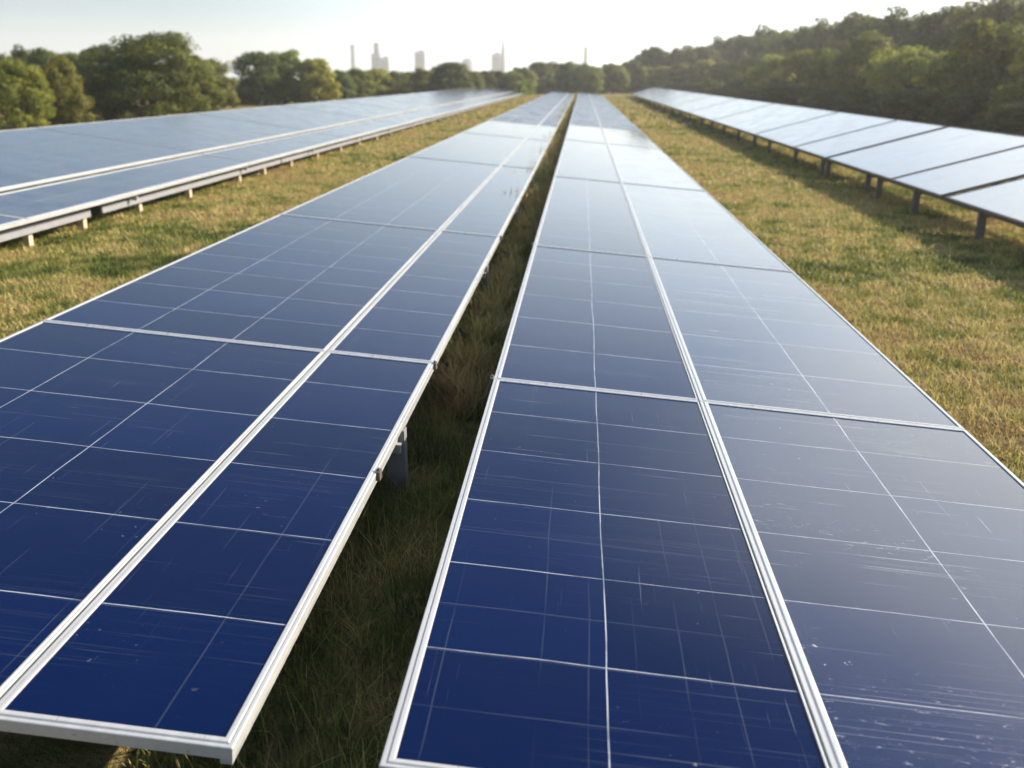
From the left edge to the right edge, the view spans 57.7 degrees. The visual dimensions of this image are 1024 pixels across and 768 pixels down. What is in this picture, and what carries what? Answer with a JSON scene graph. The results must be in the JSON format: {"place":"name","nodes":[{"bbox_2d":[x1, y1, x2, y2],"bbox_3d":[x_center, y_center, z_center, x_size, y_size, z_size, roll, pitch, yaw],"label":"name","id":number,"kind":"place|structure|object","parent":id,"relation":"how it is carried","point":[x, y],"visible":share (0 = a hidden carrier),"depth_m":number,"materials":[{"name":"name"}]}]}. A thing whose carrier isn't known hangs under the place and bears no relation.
{"place":"outdoors","nodes":[
{"label":"outdoors","id":0,"kind":"place"},
{"bbox_2d":[371,43,389,72],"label":"tower","id":1,"kind":"structure","parent":0,"point":[378,62],"depth_m":1096.04,"materials":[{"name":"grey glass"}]},
{"bbox_2d":[0,0,998,79],"label":"sky","id":2,"kind":"structure","parent":0,"point":[614,31],"materials":[{"name":"white"}]},
{"bbox_2d":[0,80,1023,767],"bbox_3d":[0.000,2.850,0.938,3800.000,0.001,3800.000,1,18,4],"label":"ground","id":3,"kind":"structure","parent":0,"point":[22,750],"depth_m":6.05,"materials":[{"name":"green plant"}]},
{"bbox_2d":[0,57,56,128],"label":"tree","id":4,"kind":"object","parent":3,"relation":"on","point":[35,96],"visible":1,"depth_m":57.01,"materials":[{"name":"green plant"}]},
{"bbox_2d":[24,47,67,101],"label":"tree","id":5,"kind":"object","parent":3,"relation":"on","point":[38,56],"visible":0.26,"depth_m":85.49,"materials":[{"name":"green plant"}]},
{"bbox_2d":[37,53,95,124],"bbox_3d":[-29.841,-19.389,61.386,4.162,4.681,3.394,7,20,21],"label":"tree","id":6,"kind":"object","parent":3,"relation":"on","point":[58,72],"visible":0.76,"depth_m":60.79,"materials":[{"name":"green plant"}]},
{"bbox_2d":[73,43,134,116],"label":"tree","id":7,"kind":"object","parent":3,"relation":"on","point":[107,49],"visible":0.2,"depth_m":71.72,"materials":[{"name":"green plant"}]},
{"bbox_2d":[74,30,229,119],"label":"tree","id":8,"kind":"object","parent":3,"relation":"on","point":[144,72],"visible":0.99,"depth_m":66.31,"materials":[{"name":"green plant"}]},
{"bbox_2d":[207,57,240,107],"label":"tree","id":9,"kind":"object","parent":3,"relation":"on","point":[232,100],"visible":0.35,"depth_m":95.31,"materials":[{"name":"green plant"}]},
{"bbox_2d":[0,93,520,246],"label":"mounting rack","id":10,"kind":"object","parent":3,"relation":"on","point":[25,232],"visible":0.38,"depth_m":23.32,"materials":[{"name":"metal"}]},
{"bbox_2d":[0,127,196,191],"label":"solar panel","id":11,"kind":"object","parent":10,"relation":"on","point":[32,156],"visible":1,"depth_m":24.20,"materials":[{"name":"glass"}]},
{"bbox_2d":[0,154,254,222],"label":"solar panel","id":12,"kind":"object","parent":10,"relation":"on","point":[37,203],"visible":1,"depth_m":20.65,"materials":[{"name":"glass"}]},
{"bbox_2d":[38,113,307,152],"bbox_3d":[-11.477,-9.219,33.727,4.907,0.058,11.994,9,19,1],"label":"solar panel","id":13,"kind":"object","parent":10,"relation":"on","point":[199,133],"visible":0.98,"depth_m":32.35,"materials":[{"name":"glass"}]},
{"bbox_2d":[202,132,349,163],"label":"solar panel","id":14,"kind":"object","parent":10,"relation":"on","point":[259,152],"visible":0.97,"depth_m":32.27,"materials":[{"name":"glass"}]},
{"bbox_2d":[197,105,369,131],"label":"solar panel","id":15,"kind":"object","parent":10,"relation":"on","point":[297,118],"visible":0.98,"depth_m":44.10,"materials":[{"name":"glass"}]},
{"bbox_2d":[283,100,408,118],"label":"solar panel","id":16,"kind":"object","parent":10,"relation":"on","point":[354,109],"visible":0.98,"depth_m":55.72,"materials":[{"name":"glass"}]},
{"bbox_2d":[313,120,401,138],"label":"solar panel","id":17,"kind":"object","parent":10,"relation":"on","point":[354,130],"visible":0.98,"depth_m":44.00,"materials":[{"name":"glass"}]},
{"bbox_2d":[338,97,435,111],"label":"solar panel","id":18,"kind":"object","parent":10,"relation":"on","point":[393,104],"visible":0.96,"depth_m":67.24,"materials":[{"name":"glass"}]},
{"bbox_2d":[374,112,434,124],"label":"solar panel","id":19,"kind":"object","parent":10,"relation":"on","point":[407,118],"visible":0.98,"depth_m":55.62,"materials":[{"name":"glass"}]},
{"bbox_2d":[379,94,455,106],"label":"solar panel","id":20,"kind":"object","parent":10,"relation":"on","point":[419,100],"visible":0.95,"depth_m":78.73,"materials":[{"name":"glass"}]},
{"bbox_2d":[229,51,304,104],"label":"tree","id":21,"kind":"object","parent":3,"relation":"on","point":[250,84],"visible":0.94,"depth_m":106.88,"materials":[{"name":"green plant"}]},
{"bbox_2d":[252,48,311,103],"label":"tree","id":22,"kind":"object","parent":3,"relation":"on","point":[288,57],"visible":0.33,"depth_m":108.93,"materials":[{"name":"green plant"}]},
{"bbox_2d":[285,57,341,103],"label":"tree","id":23,"kind":"object","parent":3,"relation":"on","point":[321,85],"visible":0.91,"depth_m":107.78,"materials":[{"name":"green plant"}]},
{"bbox_2d":[332,69,356,99],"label":"tree","id":24,"kind":"object","parent":3,"relation":"on","point":[346,89],"visible":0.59,"depth_m":122.76,"materials":[{"name":"green plant"}]},
{"bbox_2d":[346,67,377,98],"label":"tree","id":25,"kind":"object","parent":3,"relation":"on","point":[364,88],"visible":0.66,"depth_m":126.39,"materials":[{"name":"green plant"}]},
{"bbox_2d":[358,68,396,96],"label":"tree","id":26,"kind":"object","parent":3,"relation":"on","point":[380,75],"visible":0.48,"depth_m":133.76,"materials":[{"name":"green plant"}]},
{"bbox_2d":[376,70,414,95],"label":"tree","id":27,"kind":"object","parent":3,"relation":"on","point":[398,87],"visible":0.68,"depth_m":135.33,"materials":[{"name":"green plant"}]},
{"bbox_2d":[220,100,571,764],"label":"mounting rack","id":28,"kind":"object","parent":3,"relation":"on","point":[397,463],"visible":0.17,"depth_m":7.06,"materials":[{"name":"metal"}]},
{"bbox_2d":[0,321,324,699],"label":"solar panel","id":29,"kind":"object","parent":28,"relation":"on","point":[118,447],"visible":0.95,"depth_m":6.18,"materials":[{"name":"glass"}]},
{"bbox_2d":[0,352,432,759],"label":"solar panel","id":30,"kind":"object","parent":28,"relation":"on","point":[180,633],"visible":1,"depth_m":4.64,"materials":[{"name":"glass"}]},
{"bbox_2d":[43,214,438,352],"bbox_3d":[-2.767,-1.523,11.898,2.651,0.058,7.094,6,19,2],"label":"solar panel","id":31,"kind":"object","parent":28,"relation":"on","point":[302,282],"visible":0.93,"depth_m":10.54,"materials":[{"name":"glass"}]},
{"bbox_2d":[281,156,499,230],"bbox_3d":[-2.080,-4.485,20.898,2.651,0.058,11.894,6,19,2],"label":"solar panel","id":32,"kind":"object","parent":28,"relation":"on","point":[423,193],"visible":0.93,"depth_m":18.74,"materials":[{"name":"glass"}]},
{"bbox_2d":[327,231,499,362],"bbox_3d":[-0.944,-1.326,11.824,0.989,0.059,7.094,6,19,2],"label":"solar panel","id":33,"kind":"object","parent":28,"relation":"on","point":[414,310],"visible":0.95,"depth_m":10.46,"materials":[{"name":"glass"}]},
{"bbox_2d":[410,132,525,165],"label":"solar panel","id":34,"kind":"object","parent":28,"relation":"on","point":[480,148],"visible":0.92,"depth_m":30.94,"materials":[{"name":"glass"}]},
{"bbox_2d":[440,166,534,235],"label":"solar panel","id":35,"kind":"object","parent":28,"relation":"on","point":[487,208],"visible":0.95,"depth_m":18.63,"materials":[{"name":"glass"}]},
{"bbox_2d":[464,120,537,137],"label":"solar panel","id":36,"kind":"object","parent":28,"relation":"on","point":[507,129],"visible":0.92,"depth_m":42.95,"materials":[{"name":"glass"}]},
{"bbox_2d":[491,112,546,124],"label":"solar panel","id":37,"kind":"object","parent":28,"relation":"on","point":[522,118],"visible":0.92,"depth_m":54.28,"materials":[{"name":"glass"}]},
{"bbox_2d":[501,139,549,169],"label":"solar panel","id":38,"kind":"object","parent":28,"relation":"on","point":[523,154],"visible":0.94,"depth_m":30.86,"materials":[{"name":"glass"}]},
{"bbox_2d":[526,125,556,140],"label":"solar panel","id":39,"kind":"object","parent":28,"relation":"on","point":[538,132],"visible":0.93,"depth_m":42.87,"materials":[{"name":"glass"}]},
{"bbox_2d":[409,67,439,92],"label":"tree","id":40,"kind":"object","parent":3,"relation":"on","point":[420,73],"visible":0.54,"depth_m":142.31,"materials":[{"name":"green plant"}]},
{"bbox_2d":[425,61,474,91],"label":"tree","id":41,"kind":"object","parent":3,"relation":"on","point":[453,74],"visible":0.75,"depth_m":134.10,"materials":[{"name":"green plant"}]},
{"bbox_2d":[490,243,533,384],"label":"mounting rack","id":42,"kind":"object","parent":3,"relation":"on","point":[492,376],"visible":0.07,"depth_m":7.39,"materials":[{"name":"metal"}]},
{"bbox_2d":[565,124,605,142],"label":"solar panel","id":43,"kind":"object","parent":42,"relation":"on","point":[585,133],"visible":0.94,"depth_m":41.08,"materials":[{"name":"glass"}]},
{"bbox_2d":[554,139,619,181],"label":"solar panel","id":44,"kind":"object","parent":42,"relation":"on","point":[586,160],"visible":0.94,"depth_m":27.29,"materials":[{"name":"glass"}]},
{"bbox_2d":[534,176,646,256],"bbox_3d":[1.472,-3.427,18.009,1.627,0.059,9.914,6,19,2],"label":"solar panel","id":45,"kind":"object","parent":42,"relation":"on","point":[586,214],"visible":0.94,"depth_m":16.26,"materials":[{"name":"glass"}]},
{"bbox_2d":[494,245,697,400],"bbox_3d":[0.887,-0.905,10.345,1.627,0.059,6.254,6,19,2],"label":"solar panel","id":46,"kind":"object","parent":42,"relation":"on","point":[590,320],"visible":0.94,"depth_m":9.13,"materials":[{"name":"glass"}]},
{"bbox_2d":[379,379,828,767],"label":"solar panel","id":47,"kind":"object","parent":42,"relation":"on","point":[598,597],"visible":1,"depth_m":4.30,"materials":[{"name":"glass"}]},
{"bbox_2d":[597,118,639,130],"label":"solar panel","id":48,"kind":"object","parent":42,"relation":"on","point":[616,124],"visible":0.96,"depth_m":52.93,"materials":[{"name":"glass"}]},
{"bbox_2d":[601,127,659,148],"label":"solar panel","id":49,"kind":"object","parent":42,"relation":"on","point":[626,137],"visible":0.94,"depth_m":40.97,"materials":[{"name":"glass"}]},
{"bbox_2d":[607,144,704,190],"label":"solar panel","id":50,"kind":"object","parent":42,"relation":"on","point":[646,166],"visible":0.92,"depth_m":27.20,"materials":[{"name":"glass"}]},
{"bbox_2d":[621,183,792,271],"bbox_3d":[3.320,-3.227,17.934,2.073,0.060,9.914,6,19,2],"label":"solar panel","id":51,"kind":"object","parent":42,"relation":"on","point":[688,225],"visible":0.93,"depth_m":16.18,"materials":[{"name":"glass"}]},
{"bbox_2d":[647,257,964,429],"bbox_3d":[2.734,-0.705,10.269,2.073,0.060,6.254,6,19,2],"label":"solar panel","id":52,"kind":"object","parent":42,"relation":"on","point":[770,339],"visible":0.93,"depth_m":9.05,"materials":[{"name":"glass"}]},
{"bbox_2d":[699,401,1023,767],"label":"solar panel","id":53,"kind":"object","parent":42,"relation":"on","point":[889,558],"visible":0.97,"depth_m":4.90,"materials":[{"name":"glass"}]},
{"bbox_2d":[496,70,528,95],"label":"tree","id":54,"kind":"object","parent":3,"relation":"on","point":[517,83],"visible":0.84,"depth_m":159.10,"materials":[{"name":"green plant"}]},
{"bbox_2d":[512,67,538,94],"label":"tree","id":55,"kind":"object","parent":3,"relation":"on","point":[529,75],"visible":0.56,"depth_m":165.31,"materials":[{"name":"green plant"}]},
{"bbox_2d":[527,61,558,93],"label":"tree","id":56,"kind":"object","parent":3,"relation":"on","point":[545,80],"visible":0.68,"depth_m":178.51,"materials":[{"name":"green plant"}]},
{"bbox_2d":[552,60,585,93],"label":"tree","id":57,"kind":"object","parent":3,"relation":"on","point":[565,69],"visible":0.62,"depth_m":183.61,"materials":[{"name":"green plant"}]},
{"bbox_2d":[564,64,605,93],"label":"tree","id":58,"kind":"object","parent":3,"relation":"on","point":[587,73],"visible":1,"depth_m":180.47,"materials":[{"name":"green plant"}]},
{"bbox_2d":[602,62,630,92],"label":"tree","id":59,"kind":"object","parent":3,"relation":"on","point":[623,80],"visible":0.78,"depth_m":186.82,"materials":[{"name":"green plant"}]},
{"bbox_2d":[615,61,647,92],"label":"tree","id":60,"kind":"object","parent":3,"relation":"on","point":[632,68],"visible":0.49,"depth_m":191.54,"materials":[{"name":"green plant"}]},
{"bbox_2d":[634,67,660,91],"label":"tree","id":61,"kind":"object","parent":3,"relation":"on","point":[645,76],"visible":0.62,"depth_m":191.77,"materials":[{"name":"green plant"}]},
{"bbox_2d":[630,46,670,87],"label":"tree","id":62,"kind":"object","parent":3,"relation":"on","point":[654,56],"visible":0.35,"depth_m":210.17,"materials":[{"name":"green plant"}]},
{"bbox_2d":[644,65,677,89],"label":"tree","id":63,"kind":"object","parent":3,"relation":"on","point":[663,71],"visible":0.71,"depth_m":191.29,"materials":[{"name":"green plant"}]},
{"bbox_2d":[666,63,699,89],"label":"tree","id":64,"kind":"object","parent":3,"relation":"on","point":[683,72],"visible":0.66,"depth_m":190.60,"materials":[{"name":"green plant"}]},
{"bbox_2d":[669,46,713,79],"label":"tree","id":65,"kind":"object","parent":3,"relation":"on","point":[692,56],"visible":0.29,"depth_m":209.00,"materials":[{"name":"green plant"}]},
{"bbox_2d":[684,59,716,82],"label":"tree","id":66,"kind":"object","parent":3,"relation":"on","point":[702,66],"visible":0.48,"depth_m":190.39,"materials":[{"name":"green plant"}]},
{"bbox_2d":[693,45,724,76],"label":"tree","id":67,"kind":"object","parent":3,"relation":"on","point":[709,53],"visible":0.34,"depth_m":209.32,"materials":[{"name":"green plant"}]},
{"bbox_2d":[705,60,738,83],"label":"tree","id":68,"kind":"object","parent":3,"relation":"on","point":[723,72],"visible":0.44,"depth_m":167.58,"materials":[{"name":"green plant"}]},
{"bbox_2d":[724,34,754,78],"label":"tree","id":69,"kind":"object","parent":3,"relation":"on","point":[737,52],"visible":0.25,"depth_m":199.31,"materials":[{"name":"green plant"}]},
{"bbox_2d":[725,55,762,85],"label":"tree","id":70,"kind":"object","parent":3,"relation":"on","point":[745,63],"visible":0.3,"depth_m":142.79,"materials":[{"name":"green plant"}]},
{"bbox_2d":[737,22,785,79],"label":"tree","id":71,"kind":"object","parent":3,"relation":"on","point":[756,48],"visible":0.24,"depth_m":184.82,"materials":[{"name":"green plant"}]},
{"bbox_2d":[744,53,796,86],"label":"tree","id":72,"kind":"object","parent":3,"relation":"on","point":[766,68],"visible":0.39,"depth_m":123.01,"materials":[{"name":"green plant"}]},
{"bbox_2d":[757,28,796,83],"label":"tree","id":73,"kind":"object","parent":3,"relation":"on","point":[775,46],"visible":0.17,"depth_m":166.28,"materials":[{"name":"green plant"}]},
{"bbox_2d":[755,83,802,105],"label":"bush","id":74,"kind":"object","parent":3,"relation":"on","point":[774,90],"visible":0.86,"depth_m":94.02,"materials":[{"name":"green plant"}]},
{"bbox_2d":[778,47,815,84],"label":"tree","id":75,"kind":"object","parent":3,"relation":"on","point":[798,58],"visible":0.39,"depth_m":107.08,"materials":[{"name":"green plant"}]},
{"bbox_2d":[780,24,829,80],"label":"tree","id":76,"kind":"object","parent":3,"relation":"on","point":[800,34],"visible":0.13,"depth_m":144.24,"materials":[{"name":"green plant"}]},
{"bbox_2d":[791,16,841,74],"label":"tree","id":77,"kind":"object","parent":3,"relation":"on","point":[821,35],"visible":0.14,"depth_m":134.26,"materials":[{"name":"green plant"}]},
{"bbox_2d":[797,90,846,110],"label":"bush","id":78,"kind":"object","parent":3,"relation":"on","point":[816,99],"visible":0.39,"depth_m":81.28,"materials":[{"name":"green plant"}]},
{"bbox_2d":[631,94,1023,240],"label":"mounting rack","id":79,"kind":"object","parent":3,"relation":"on","point":[981,224],"visible":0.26,"depth_m":24.12,"materials":[{"name":"metal"}]},
{"bbox_2d":[658,93,710,106],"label":"solar panel","id":80,"kind":"object","parent":79,"relation":"on","point":[682,99],"visible":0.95,"depth_m":86.43,"materials":[{"name":"blue glass"}]},
{"bbox_2d":[671,95,738,112],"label":"solar panel","id":81,"kind":"object","parent":79,"relation":"on","point":[700,103],"visible":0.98,"depth_m":72.96,"materials":[{"name":"blue glass"}]},
{"bbox_2d":[687,99,774,120],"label":"solar panel","id":82,"kind":"object","parent":79,"relation":"on","point":[722,110],"visible":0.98,"depth_m":59.78,"materials":[{"name":"blue glass"}]},
{"bbox_2d":[712,103,836,134],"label":"solar panel","id":83,"kind":"object","parent":79,"relation":"on","point":[763,119],"visible":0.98,"depth_m":46.26,"materials":[{"name":"blue glass"}]},
{"bbox_2d":[754,112,897,147],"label":"solar panel","id":84,"kind":"object","parent":79,"relation":"on","point":[815,129],"visible":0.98,"depth_m":36.50,"materials":[{"name":"blue glass"}]},
{"bbox_2d":[793,120,947,158],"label":"solar panel","id":85,"kind":"object","parent":79,"relation":"on","point":[826,148],"visible":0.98,"depth_m":30.68,"materials":[{"name":"blue glass"}]},
{"bbox_2d":[827,126,1023,180],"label":"solar panel","id":86,"kind":"object","parent":79,"relation":"on","point":[888,161],"visible":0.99,"depth_m":25.16,"materials":[{"name":"blue glass"}]},
{"bbox_2d":[891,146,1023,197],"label":"solar panel","id":87,"kind":"object","parent":79,"relation":"on","point":[975,173],"visible":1,"depth_m":21.09,"materials":[{"name":"blue glass"}]},
{"bbox_2d":[945,178,1023,225],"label":"solar panel","id":88,"kind":"object","parent":79,"relation":"on","point":[1005,201],"visible":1,"depth_m":18.15,"materials":[{"name":"blue glass"}]},
{"bbox_2d":[799,47,860,98],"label":"tree","id":89,"kind":"object","parent":3,"relation":"on","point":[817,77],"visible":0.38,"depth_m":92.99,"materials":[{"name":"green plant"}]},
{"bbox_2d":[822,10,876,78],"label":"tree","id":90,"kind":"object","parent":3,"relation":"on","point":[853,20],"visible":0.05,"depth_m":118.49,"materials":[{"name":"green plant"}]},
{"bbox_2d":[828,87,876,115],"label":"bush","id":91,"kind":"object","parent":3,"relation":"on","point":[852,100],"visible":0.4,"depth_m":72.83,"materials":[{"name":"green plant"}]},
{"bbox_2d":[822,30,906,109],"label":"tree","id":92,"kind":"object","parent":3,"relation":"on","point":[862,49],"visible":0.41,"depth_m":80.16,"materials":[{"name":"green plant"}]},
{"bbox_2d":[834,14,902,49],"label":"tree","id":93,"kind":"object","parent":3,"relation":"on","point":[872,24],"visible":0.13,"depth_m":109.86,"materials":[{"name":"green plant"}]},
{"bbox_2d":[853,86,929,117],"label":"bush","id":94,"kind":"object","parent":3,"relation":"on","point":[866,107],"visible":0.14,"depth_m":67.64,"materials":[{"name":"green plant"}]},
{"bbox_2d":[854,5,950,85],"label":"tree","id":95,"kind":"object","parent":3,"relation":"on","point":[896,27],"visible":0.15,"depth_m":100.36,"materials":[{"name":"green plant"}]},
{"bbox_2d":[862,44,943,102],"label":"tree","id":96,"kind":"object","parent":3,"relation":"on","point":[909,62],"visible":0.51,"depth_m":69.68,"materials":[{"name":"green plant"}]},
{"bbox_2d":[868,89,952,123],"bbox_3d":[25.405,-17.405,58.821,5.613,2.413,6.007,-1,18,-4],"label":"bush","id":97,"kind":"object","parent":3,"relation":"on","point":[897,103],"visible":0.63,"depth_m":57.46,"materials":[{"name":"green plant"}]},
{"bbox_2d":[895,3,961,85],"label":"tree","id":98,"kind":"object","parent":3,"relation":"on","point":[935,19],"visible":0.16,"depth_m":91.84,"materials":[{"name":"green plant"}]},
{"bbox_2d":[912,50,995,122],"bbox_3d":[29.773,-19.856,62.122,6.138,5.137,5.510,-12,21,-31],"label":"tree","id":99,"kind":"object","parent":3,"relation":"on","point":[939,63],"visible":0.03,"depth_m":62.62,"materials":[{"name":"green plant"}]},
{"bbox_2d":[927,0,992,54],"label":"tree","id":100,"kind":"object","parent":3,"relation":"on","point":[963,13],"visible":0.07,"depth_m":83.41,"materials":[{"name":"green plant"}]},
{"bbox_2d":[924,89,999,131],"bbox_3d":[25.896,-15.424,52.717,5.395,2.465,4.712,-3,18,-8],"label":"bush","id":101,"kind":"object","parent":3,"relation":"on","point":[954,108],"visible":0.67,"depth_m":51.98,"materials":[{"name":"green plant"}]},
{"bbox_2d":[935,16,1023,125],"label":"tree","id":102,"kind":"object","parent":3,"relation":"on","point":[977,70],"visible":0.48,"depth_m":53.83,"materials":[{"name":"green plant"}]},
{"bbox_2d":[948,0,1023,51],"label":"tree","id":103,"kind":"object","parent":3,"relation":"on","point":[999,11],"visible":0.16,"depth_m":75.82,"materials":[{"name":"green plant"}]},
{"bbox_2d":[973,94,1023,135],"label":"bush","id":104,"kind":"object","parent":3,"relation":"on","point":[1008,118],"visible":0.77,"depth_m":43.64,"materials":[{"name":"green plant"}]},
{"bbox_2d":[981,39,1023,131],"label":"tree","id":105,"kind":"object","parent":3,"relation":"on","point":[1012,90],"visible":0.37,"depth_m":48.35,"materials":[{"name":"green plant"}]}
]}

